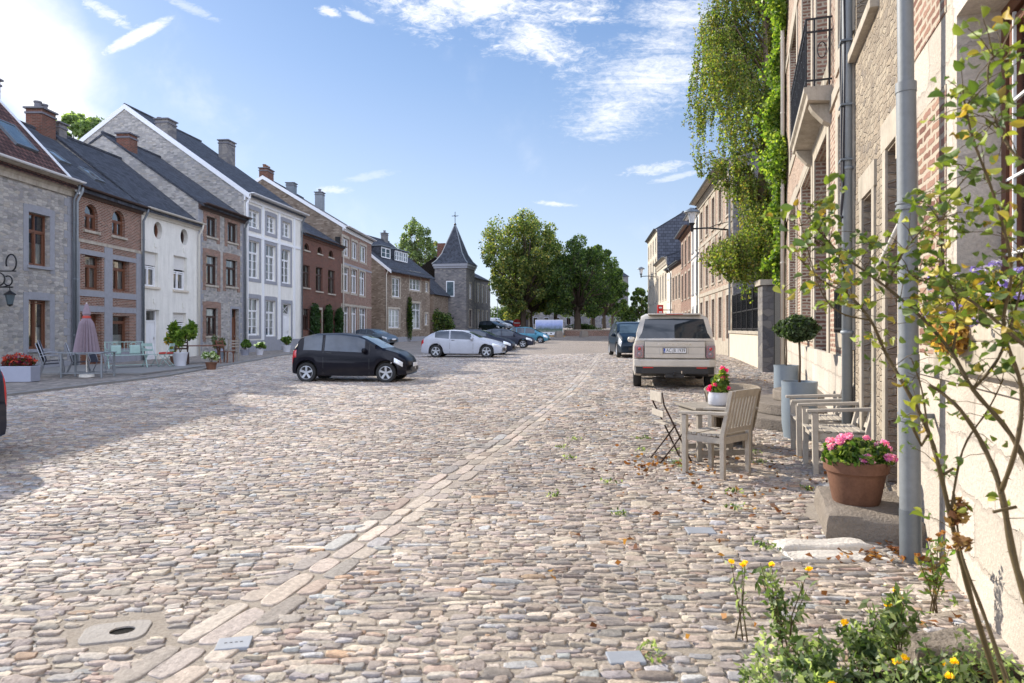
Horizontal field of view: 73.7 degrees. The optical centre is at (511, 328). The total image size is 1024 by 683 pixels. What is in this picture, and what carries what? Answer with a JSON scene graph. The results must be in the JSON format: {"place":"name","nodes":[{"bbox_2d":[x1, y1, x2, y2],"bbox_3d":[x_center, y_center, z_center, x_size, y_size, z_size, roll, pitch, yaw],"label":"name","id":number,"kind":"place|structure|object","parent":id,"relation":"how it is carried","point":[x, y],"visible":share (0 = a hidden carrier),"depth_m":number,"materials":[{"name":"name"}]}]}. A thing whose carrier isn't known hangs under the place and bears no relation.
{"place":"outdoors","nodes":[
{"label":"outdoors","id":0,"kind":"place"},
{"bbox_2d":[56,111,103,139],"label":"tree","id":1,"kind":"object","parent":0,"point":[81,125],"visible":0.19,"depth_m":49.98,"materials":[{"name":"green plant"}]},
{"bbox_2d":[40,365,205,374],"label":"paved terrace","id":2,"kind":"structure","parent":0,"point":[132,370],"depth_m":22.92,"materials":[{"name":"stone"}]},
{"bbox_2d":[104,341,147,368],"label":"chairs","id":3,"kind":"object","parent":2,"relation":"on","point":[135,349],"visible":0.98,"depth_m":24.06,"materials":[{"name":"green paint"}]},
{"bbox_2d":[166,319,198,365],"bbox_3d":[-12.241,0.498,25.362,1.096,1.744,0.793,0,0,-27],"label":"potted shrub","id":4,"kind":"object","parent":2,"relation":"on","point":[181,335],"visible":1,"depth_m":25.24,"materials":[{"name":"green plant"}]},
{"bbox_2d":[5,349,293,392],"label":"pavement","id":5,"kind":"structure","parent":0,"point":[48,381],"depth_m":20.39,"materials":[{"name":"grey stone"}]},
{"bbox_2d":[0,352,39,381],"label":"planter box","id":6,"kind":"object","parent":5,"relation":"on","point":[16,368],"visible":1,"depth_m":18.02,"materials":[{"name":"stone"}]},
{"bbox_2d":[0,100,86,367],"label":"stone house","id":7,"kind":"structure","parent":5,"relation":"on","point":[40,186],"depth_m":23.99,"materials":[{"name":"grey stone"}]},
{"bbox_2d":[23,203,54,273],"bbox_3d":[-16.627,-3.115,23.822,0.405,2.302,1.563,0,0,0],"label":"window","id":8,"kind":"structure","parent":7,"relation":"in","point":[33,254],"depth_m":23.85,"materials":[{"name":"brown wood"}]},
{"bbox_2d":[23,292,54,355],"bbox_3d":[-16.627,-0.167,23.822,0.405,2.195,1.563,0,0,0],"label":"window","id":9,"kind":"structure","parent":7,"relation":"in","point":[31,334],"depth_m":23.82,"materials":[{"name":"brown wood"}]},
{"bbox_2d":[0,79,150,364],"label":"brick house","id":10,"kind":"structure","parent":5,"relation":"on","point":[110,273],"depth_m":28.45,"materials":[{"name":"brick"}]},
{"bbox_2d":[73,303,99,377],"bbox_3d":[-12.400,0.324,19.900,0.687,2.173,0.687,0,0,0],"label":"parasol","id":11,"kind":"object","parent":5,"relation":"on","point":[86,339],"visible":0.98,"depth_m":19.76,"materials":[{"name":"fabric"}]},
{"bbox_2d":[58,351,116,377],"bbox_3d":[-12.350,1.045,19.900,1.200,0.730,0.840,0,0,-5],"label":"garden table","id":12,"kind":"object","parent":5,"relation":"on","point":[75,373],"visible":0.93,"depth_m":19.56,"materials":[{"name":"grey paint"}]},
{"bbox_2d":[56,121,206,359],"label":"white house","id":13,"kind":"structure","parent":5,"relation":"on","point":[172,261],"depth_m":32.58,"materials":[{"name":"white paint"}]},
{"bbox_2d":[146,310,155,359],"bbox_3d":[-16.648,0.294,31.285,0.120,2.331,1.050,0,0,3],"label":"door","id":14,"kind":"structure","parent":13,"relation":"in","point":[150,324],"depth_m":31.50,"materials":[{"name":"white paint"}]},
{"bbox_2d":[88,131,252,355],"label":"stone house","id":15,"kind":"structure","parent":5,"relation":"on","point":[223,274],"depth_m":37.31,"materials":[{"name":"stone"}]},
{"bbox_2d":[203,210,219,244],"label":"window","id":16,"kind":"structure","parent":15,"relation":"in","point":[205,214],"depth_m":36.78,"materials":[{"name":"brown wood"}]},
{"bbox_2d":[203,248,219,291],"bbox_3d":[-16.251,-3.159,36.722,0.335,2.230,1.853,0,0,4],"label":"window","id":17,"kind":"structure","parent":15,"relation":"in","point":[206,251],"depth_m":36.99,"materials":[{"name":"brown wood"}]},
{"bbox_2d":[203,301,220,341],"bbox_3d":[-16.249,-0.391,36.750,0.335,2.148,1.909,0,0,4],"label":"window","id":18,"kind":"structure","parent":15,"relation":"in","point":[208,306],"depth_m":36.82,"materials":[{"name":"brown wood"}]},
{"bbox_2d":[223,252,239,292],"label":"window","id":19,"kind":"structure","parent":15,"relation":"in","point":[231,271],"depth_m":39.27,"materials":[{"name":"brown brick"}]},
{"bbox_2d":[224,217,239,249],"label":"window","id":20,"kind":"structure","parent":15,"relation":"in","point":[231,240],"depth_m":39.03,"materials":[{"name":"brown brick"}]},
{"bbox_2d":[79,103,309,351],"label":"white house","id":21,"kind":"structure","parent":5,"relation":"on","point":[274,272],"depth_m":42.71,"materials":[{"name":"white paint"}]},
{"bbox_2d":[249,236,260,282],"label":"window","id":22,"kind":"structure","parent":21,"relation":"in","point":[253,278],"depth_m":42.15,"materials":[{"name":"white paint"}]},
{"bbox_2d":[249,294,260,338],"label":"window","id":23,"kind":"structure","parent":21,"relation":"in","point":[253,313],"depth_m":42.18,"materials":[{"name":"white paint"}]},
{"bbox_2d":[264,240,276,284],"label":"window","id":24,"kind":"structure","parent":21,"relation":"in","point":[270,280],"depth_m":44.31,"materials":[{"name":"white paint"}]},
{"bbox_2d":[264,296,276,339],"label":"window","id":25,"kind":"structure","parent":21,"relation":"in","point":[270,336],"depth_m":44.31,"materials":[{"name":"white paint"}]},
{"bbox_2d":[281,245,291,287],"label":"window","id":26,"kind":"structure","parent":21,"relation":"in","point":[285,283],"depth_m":46.63,"materials":[{"name":"white paint"}]},
{"bbox_2d":[281,300,292,338],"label":"door","id":27,"kind":"structure","parent":21,"relation":"in","point":[284,317],"depth_m":46.49,"materials":[{"name":"white paint"}]},
{"bbox_2d":[301,220,346,336],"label":"brick house","id":28,"kind":"structure","parent":5,"relation":"on","point":[323,259],"depth_m":52.67,"materials":[{"name":"brick"}]},
{"bbox_2d":[0,0,766,321],"label":"sky","id":29,"kind":"structure","parent":0,"point":[569,112],"materials":[{"name":"blue"}]},
{"bbox_2d":[368,230,434,341],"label":"stone house","id":30,"kind":"structure","parent":0,"point":[399,277],"depth_m":75.95,"materials":[{"name":"stone"}]},
{"bbox_2d":[290,328,615,354],"bbox_3d":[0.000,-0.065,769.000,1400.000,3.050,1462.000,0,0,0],"label":"cobbled square","id":31,"kind":"structure","parent":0,"point":[576,345],"depth_m":55.99,"materials":[{"name":"grey stone"}]},
{"bbox_2d":[7,353,292,395],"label":"kerb","id":32,"kind":"structure","parent":31,"relation":"on","point":[88,384],"depth_m":18.63,"materials":[{"name":"stone"}]},
{"bbox_2d":[255,164,376,332],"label":"brick house","id":33,"kind":"structure","parent":31,"relation":"on","point":[357,281],"depth_m":59.61,"materials":[{"name":"brick"}]},
{"bbox_2d":[394,216,436,266],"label":"tree","id":34,"kind":"object","parent":31,"relation":"on","point":[417,256],"visible":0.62,"depth_m":116.88,"materials":[{"name":"green plant"}]},
{"bbox_2d":[431,308,455,331],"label":"tree","id":35,"kind":"object","parent":31,"relation":"on","point":[440,320],"visible":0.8,"depth_m":86.51,"materials":[{"name":"green plant"}]},
{"bbox_2d":[421,215,490,333],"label":"tower house","id":36,"kind":"structure","parent":31,"relation":"on","point":[459,290],"depth_m":96.04,"materials":[{"name":"stone"}]},
{"bbox_2d":[486,329,535,347],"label":"parked car","id":37,"kind":"object","parent":31,"relation":"on","point":[516,337],"visible":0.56,"depth_m":51.13,"materials":[{"name":"blue paint"}]},
{"bbox_2d":[478,207,567,326],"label":"lime tree","id":38,"kind":"object","parent":31,"relation":"on","point":[520,261],"visible":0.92,"depth_m":94.94,"materials":[{"name":"green plant"}]},
{"bbox_2d":[498,266,563,327],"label":"lime tree","id":39,"kind":"object","parent":31,"relation":"on","point":[537,308],"visible":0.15,"depth_m":100.61,"materials":[{"name":"green plant"}]},
{"bbox_2d":[535,320,564,336],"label":"bus shelter","id":40,"kind":"object","parent":31,"relation":"on","point":[549,327],"visible":0.61,"depth_m":91.96,"materials":[{"name":"glass"}]},
{"bbox_2d":[540,233,618,329],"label":"lime tree","id":41,"kind":"object","parent":31,"relation":"on","point":[579,287],"visible":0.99,"depth_m":93.47,"materials":[{"name":"green plant"}]},
{"bbox_2d":[580,244,625,328],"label":"lime tree","id":42,"kind":"object","parent":31,"relation":"on","point":[619,274],"visible":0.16,"depth_m":110.83,"materials":[{"name":"green plant"}]},
{"bbox_2d":[629,287,647,319],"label":"tree","id":43,"kind":"object","parent":31,"relation":"on","point":[636,293],"visible":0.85,"depth_m":109.43,"materials":[{"name":"green plant"}]},
{"bbox_2d":[645,211,688,312],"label":"tall house","id":44,"kind":"structure","parent":31,"relation":"on","point":[660,241],"depth_m":79.99,"materials":[{"name":"paint"}]},
{"bbox_2d":[689,139,768,355],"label":"long house","id":45,"kind":"structure","parent":31,"relation":"on","point":[715,298],"depth_m":38.80,"materials":[{"name":"beige brick"}]},
{"bbox_2d":[0,353,1023,682],"bbox_3d":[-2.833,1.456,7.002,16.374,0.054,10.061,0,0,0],"label":"cobblestones","id":46,"kind":"structure","parent":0,"point":[20,641],"depth_m":4.72,"materials":[{"name":"stone"}]},
{"bbox_2d":[0,370,6,435],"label":"parked car","id":47,"kind":"object","parent":46,"relation":"on","point":[3,408],"visible":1,"depth_m":7.56,"materials":[{"name":"blue paint"}]},
{"bbox_2d":[78,620,151,644],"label":"drain stone slab","id":48,"kind":"structure","parent":46,"relation":"on","point":[96,634],"depth_m":3.25,"materials":[{"name":"grey stone"}]},
{"bbox_2d":[214,635,252,650],"bbox_3d":[-1.279,1.450,3.140,0.150,0.019,0.120,0,0,-12],"label":"cover plate","id":49,"kind":"object","parent":46,"relation":"on","point":[241,643],"visible":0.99,"depth_m":3.13,"materials":[{"name":"grey metal"}]},
{"bbox_2d":[105,353,603,682],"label":"gutter stones","id":50,"kind":"object","parent":46,"relation":"on","point":[170,660],"visible":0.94,"depth_m":3.99,"materials":[{"name":"beige stone"}]},
{"bbox_2d":[7,353,773,411],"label":"cobblestones","id":51,"kind":"structure","parent":46,"relation":"on","point":[276,369],"depth_m":16.67,"materials":[{"name":"stone"}]},
{"bbox_2d":[292,329,417,382],"bbox_3d":[-4.751,0.787,20.900,3.650,1.625,2.003,0,0,5],"label":"parked car","id":52,"kind":"object","parent":51,"relation":"on","point":[324,355],"visible":1,"depth_m":20.16,"materials":[{"name":"black paint"}]},
{"bbox_2d":[421,326,506,357],"bbox_3d":[-2.451,0.669,35.000,4.300,1.581,2.157,0,0,6],"label":"parked car","id":53,"kind":"object","parent":51,"relation":"on","point":[458,342],"visible":1,"depth_m":34.18,"materials":[{"name":"white metal"}]},
{"bbox_2d":[627,305,715,386],"bbox_3d":[4.305,0.447,18.595,2.321,2.027,5.161,0,0,11],"label":"parked car","id":54,"kind":"object","parent":51,"relation":"on","point":[676,345],"visible":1,"depth_m":16.29,"materials":[{"name":"beige metal"}]},
{"bbox_2d":[774,285,779,364],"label":"garden gate","id":55,"kind":"structure","parent":51,"relation":"on","point":[776,320],"depth_m":21.44,"materials":[{"name":"black metal"}]},
{"bbox_2d":[772,320,798,387],"bbox_3d":[5.281,0.636,13.155,0.501,1.648,0.498,0,0,0],"label":"topiary tree","id":56,"kind":"object","parent":51,"relation":"on","point":[785,371],"visible":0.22,"depth_m":13.01,"materials":[{"name":"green plant"}]},
{"bbox_2d":[608,322,638,356],"bbox_3d":[5.720,0.427,32.601,2.186,1.761,4.350,0,0,1],"label":"driving car","id":57,"kind":"object","parent":46,"relation":"on","point":[620,333],"visible":0.48,"depth_m":31.64,"materials":[{"name":"blue paint"}]},
{"bbox_2d":[605,650,646,665],"bbox_3d":[0.500,1.451,3.004,0.160,0.018,0.110,0,0,-4],"label":"cover plate","id":58,"kind":"object","parent":46,"relation":"on","point":[618,657],"visible":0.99,"depth_m":2.99,"materials":[{"name":"grey metal"}]},
{"bbox_2d":[650,390,692,462],"bbox_3d":[1.752,1.079,7.549,0.372,0.777,0.356,0,0,-8],"label":"folding chair","id":59,"kind":"object","parent":46,"relation":"on","point":[656,396],"visible":0.94,"depth_m":7.48,"materials":[{"name":"metal"}]},
{"bbox_2d":[675,402,758,461],"bbox_3d":[2.301,1.160,7.720,0.722,0.600,0.600,0,0,-8],"label":"table","id":60,"kind":"object","parent":46,"relation":"on","point":[698,446],"visible":0.45,"depth_m":7.51,"materials":[{"name":"grey wood"}]},
{"bbox_2d":[706,366,730,405],"bbox_3d":[2.317,0.637,7.662,0.258,0.445,0.240,0,0,0],"label":"flower pot","id":61,"kind":"object","parent":60,"relation":"on","point":[718,388],"visible":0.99,"depth_m":7.60,"materials":[{"name":"white ceramic"}]},
{"bbox_2d":[678,388,759,479],"bbox_3d":[2.081,1.026,6.866,0.548,0.869,0.614,0,0,-43],"label":"armchair","id":62,"kind":"object","parent":46,"relation":"on","point":[725,433],"visible":0.99,"depth_m":6.75,"materials":[{"name":"brown wood"}]},
{"bbox_2d":[681,0,779,302],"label":"weeping tree","id":63,"kind":"object","parent":46,"relation":"on","point":[729,53],"visible":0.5,"depth_m":24.62,"materials":[{"name":"green plant"}]},
{"bbox_2d":[704,383,761,447],"bbox_3d":[2.774,1.083,8.574,0.689,0.755,0.635,0,0,30],"label":"armchair","id":64,"kind":"object","parent":46,"relation":"on","point":[718,420],"visible":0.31,"depth_m":8.65,"materials":[{"name":"beige wood"}]},
{"bbox_2d":[725,559,750,641],"bbox_3d":[1.043,1.249,3.145,0.130,0.383,0.103,0,0,0],"label":"flowering plant","id":65,"kind":"object","parent":46,"relation":"on","point":[743,563],"visible":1,"depth_m":3.15,"materials":[{"name":"green plant"}]},
{"bbox_2d":[728,287,757,367],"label":"garden wall","id":66,"kind":"structure","parent":46,"relation":"on","point":[743,346],"depth_m":28.45,"materials":[{"name":"paint"}]},
{"bbox_2d":[545,434,958,663],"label":"weeds","id":67,"kind":"object","parent":46,"relation":"on","point":[658,650],"visible":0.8,"depth_m":5.42,"materials":[{"name":"green plant"}]},
{"bbox_2d":[534,370,985,674],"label":"fallen leaves","id":68,"kind":"object","parent":46,"relation":"on","point":[867,558],"visible":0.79,"depth_m":5.19,"materials":[{"name":"brown plant"}]},
{"bbox_2d":[755,279,778,372],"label":"gate pillar","id":69,"kind":"structure","parent":46,"relation":"on","point":[765,325],"depth_m":22.48,"materials":[{"name":"stone"}]},
{"bbox_2d":[751,561,817,657],"bbox_3d":[1.184,1.226,3.008,0.258,0.411,0.206,0,0,0],"label":"flowering plant","id":70,"kind":"object","parent":46,"relation":"on","point":[775,608],"visible":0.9,"depth_m":2.96,"materials":[{"name":"green plant"}]},
{"bbox_2d":[754,387,828,432],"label":"round steps","id":71,"kind":"structure","parent":46,"relation":"on","point":[768,417],"depth_m":10.12,"materials":[{"name":"stone"}]},
{"bbox_2d":[779,313,821,439],"bbox_3d":[3.841,0.628,9.100,0.536,1.663,0.538,0,0,0],"label":"topiary tree","id":72,"kind":"object","parent":46,"relation":"on","point":[798,328],"visible":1,"depth_m":8.98,"materials":[{"name":"green plant"}]},
{"bbox_2d":[780,0,854,421],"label":"building","id":73,"kind":"structure","parent":46,"relation":"on","point":[821,357],"depth_m":11.53,"materials":[{"name":"beige brick"}]},
{"bbox_2d":[742,0,787,363],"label":"ivy","id":74,"kind":"object","parent":73,"relation":"attached to","point":[774,155],"visible":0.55,"depth_m":19.50,"materials":[{"name":"green plant"}]},
{"bbox_2d":[788,184,797,316],"bbox_3d":[7.098,-1.535,16.768,0.404,3.505,2.942,0,0,19],"label":"window","id":75,"kind":"structure","parent":73,"relation":"in","point":[797,184],"depth_m":16.70,"materials":[{"name":"white paint"}]},
{"bbox_2d":[789,0,797,175],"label":"window","id":76,"kind":"structure","parent":73,"relation":"in","point":[791,160],"depth_m":17.76,"materials":[{"name":"white paint"}]},
{"bbox_2d":[800,157,812,341],"bbox_3d":[5.850,-1.502,13.098,0.404,3.451,2.683,0,0,19],"label":"window","id":77,"kind":"structure","parent":73,"relation":"in","point":[808,169],"depth_m":12.95,"materials":[{"name":"white paint"}]},
{"bbox_2d":[790,15,832,167],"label":"balcony","id":78,"kind":"structure","parent":73,"relation":"attached to","point":[810,114],"depth_m":10.07,"materials":[{"name":"stone"}]},
{"bbox_2d":[813,126,829,352],"bbox_3d":[4.977,-1.201,10.640,0.333,3.781,2.326,0,0,19],"label":"window","id":79,"kind":"structure","parent":73,"relation":"in","point":[825,134],"depth_m":9.82,"materials":[{"name":"beige stone"}]},
{"bbox_2d":[814,0,830,85],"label":"window","id":80,"kind":"structure","parent":73,"relation":"in","point":[825,82],"depth_m":9.92,"materials":[{"name":"white paint"}]},
{"bbox_2d":[838,0,851,221],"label":"cable bundle","id":81,"kind":"object","parent":73,"relation":"attached to","point":[842,76],"visible":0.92,"depth_m":7.48,"materials":[{"name":"metal"}]},
{"bbox_2d":[835,63,854,349],"bbox_3d":[4.155,-1.363,8.116,0.404,3.188,1.501,0,0,19],"label":"window","id":82,"kind":"structure","parent":73,"relation":"in","point":[838,337],"depth_m":8.29,"materials":[{"name":"white paint"}]},
{"bbox_2d":[835,0,854,77],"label":"window","id":83,"kind":"structure","parent":73,"relation":"in","point":[837,2],"depth_m":8.66,"materials":[{"name":"white paint"}]},
{"bbox_2d":[840,0,853,433],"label":"drainpipe","id":84,"kind":"object","parent":73,"relation":"attached to","point":[846,332],"visible":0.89,"depth_m":7.46,"materials":[{"name":"grey metal"}]},
{"bbox_2d":[785,383,853,457],"bbox_3d":[3.571,1.008,7.885,0.706,0.905,0.630,0,0,16],"label":"armchair","id":85,"kind":"object","parent":46,"relation":"on","point":[796,424],"visible":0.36,"depth_m":7.71,"materials":[{"name":"brown wood"}]},
{"bbox_2d":[772,537,873,552],"bbox_3d":[2.056,1.431,4.521,0.627,0.057,0.169,0,0,-3],"label":"kerb stone","id":86,"kind":"object","parent":46,"relation":"on","point":[849,544],"visible":0.91,"depth_m":4.47,"materials":[{"name":"grey stone"}]},
{"bbox_2d":[797,400,870,474],"bbox_3d":[3.351,1.008,7.007,0.706,0.905,0.630,0,0,14],"label":"armchair","id":87,"kind":"object","parent":46,"relation":"on","point":[815,429],"visible":0.6,"depth_m":6.82,"materials":[{"name":"brown wood"}]},
{"bbox_2d":[782,550,891,562],"bbox_3d":[2.055,1.442,4.330,0.628,0.036,0.179,0,0,2],"label":"kerb stone","id":88,"kind":"object","parent":46,"relation":"on","point":[818,556],"visible":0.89,"depth_m":4.28,"materials":[{"name":"grey stone"}]},
{"bbox_2d":[814,486,926,547],"bbox_3d":[2.636,1.371,5.099,0.632,0.178,1.048,0,0,20],"label":"doorstep","id":89,"kind":"object","parent":46,"relation":"on","point":[879,523],"visible":0.54,"depth_m":4.71,"materials":[{"name":"stone"}]},
{"bbox_2d":[821,432,897,506],"bbox_3d":[2.567,1.024,5.080,0.522,0.528,0.498,0,0,0],"label":"flower pot","id":90,"kind":"object","parent":89,"relation":"on","point":[857,469],"visible":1,"depth_m":4.93,"materials":[{"name":"ceramic"}]},
{"bbox_2d":[848,0,898,496],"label":"rubble house","id":91,"kind":"structure","parent":46,"relation":"on","point":[872,54],"depth_m":6.23,"materials":[{"name":"stone"}]},
{"bbox_2d":[848,0,878,62],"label":"window sill","id":92,"kind":"structure","parent":91,"relation":"in","point":[872,6],"depth_m":6.62,"materials":[{"name":"beige stone"}]},
{"bbox_2d":[858,581,931,655],"bbox_3d":[1.658,1.250,2.957,0.240,0.362,0.211,0,0,-18],"label":"flowering plant","id":93,"kind":"object","parent":46,"relation":"on","point":[895,608],"visible":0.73,"depth_m":2.93,"materials":[{"name":"green plant"}]},
{"bbox_2d":[836,661,1023,682],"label":"bed soil","id":94,"kind":"structure","parent":46,"relation":"on","point":[1018,677],"depth_m":2.81,"materials":[{"name":"brown soil"}]},
{"bbox_2d":[772,620,871,682],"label":"flowering plant","id":95,"kind":"object","parent":94,"relation":"on","point":[822,668],"visible":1,"depth_m":2.68,"materials":[{"name":"green plant"}]},
{"bbox_2d":[832,608,907,672],"bbox_3d":[1.468,1.303,2.834,0.269,0.259,0.293,0,0,0],"label":"flowering plant","id":96,"kind":"object","parent":94,"relation":"on","point":[871,645],"visible":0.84,"depth_m":2.82,"materials":[{"name":"green plant"}]},
{"bbox_2d":[733,619,1023,682],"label":"ground cover","id":97,"kind":"object","parent":94,"relation":"on","point":[759,666],"visible":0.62,"depth_m":2.74,"materials":[{"name":"green plant"}]},
{"bbox_2d":[760,6,1023,682],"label":"climbing rose","id":98,"kind":"object","parent":94,"relation":"on","point":[994,99],"visible":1,"depth_m":2.12,"materials":[{"name":"plant"}]},
{"bbox_2d":[890,635,974,682],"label":"flowering plant","id":99,"kind":"object","parent":94,"relation":"on","point":[947,669],"visible":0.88,"depth_m":2.64,"materials":[{"name":"green plant"}]},
{"bbox_2d":[914,530,955,613],"bbox_3d":[2.131,1.210,3.437,0.187,0.441,0.157,0,0,-38],"label":"flowering plant","id":100,"kind":"object","parent":46,"relation":"on","point":[934,578],"visible":0.99,"depth_m":3.42,"materials":[{"name":"plant"}]},
{"bbox_2d":[891,626,994,665],"bbox_3d":[1.928,1.420,3.063,0.413,0.080,0.216,0,0,-8],"label":"kerb stone","id":101,"kind":"object","parent":46,"relation":"on","point":[939,639],"visible":0.51,"depth_m":3.02,"materials":[{"name":"grey stone"}]},
{"bbox_2d":[896,0,1023,663],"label":"whitewashed house","id":102,"kind":"structure","parent":46,"relation":"on","point":[938,45],"depth_m":3.76,"materials":[{"name":"paint"}]},
{"bbox_2d":[895,0,934,563],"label":"drainpipe","id":103,"kind":"object","parent":102,"relation":"attached to","point":[910,535],"visible":0.66,"depth_m":4.24,"materials":[{"name":"grey metal"}]},
{"bbox_2d":[921,259,1023,361],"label":"window box","id":104,"kind":"object","parent":102,"relation":"attached to","point":[969,309],"visible":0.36,"depth_m":3.20,"materials":[{"name":"stone"}]},
{"bbox_2d":[1001,0,1023,275],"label":"window","id":105,"kind":"structure","parent":102,"relation":"in","point":[1014,5],"depth_m":3.60,"materials":[{"name":"brown wood"}]},
{"bbox_2d":[653,250,680,312],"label":"stone house","id":106,"kind":"structure","parent":0,"point":[662,263],"depth_m":73.07,"materials":[{"name":"stone"}]},
{"bbox_2d":[663,259,680,312],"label":"house","id":107,"kind":"structure","parent":0,"point":[672,270],"depth_m":64.27,"materials":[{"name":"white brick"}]},
{"bbox_2d":[674,224,690,312],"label":"brick house","id":108,"kind":"structure","parent":0,"point":[683,236],"depth_m":55.39,"materials":[{"name":"brick"}]},
{"bbox_2d":[683,207,698,312],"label":"white house","id":109,"kind":"structure","parent":0,"point":[694,271],"depth_m":48.98,"materials":[{"name":"paint"}]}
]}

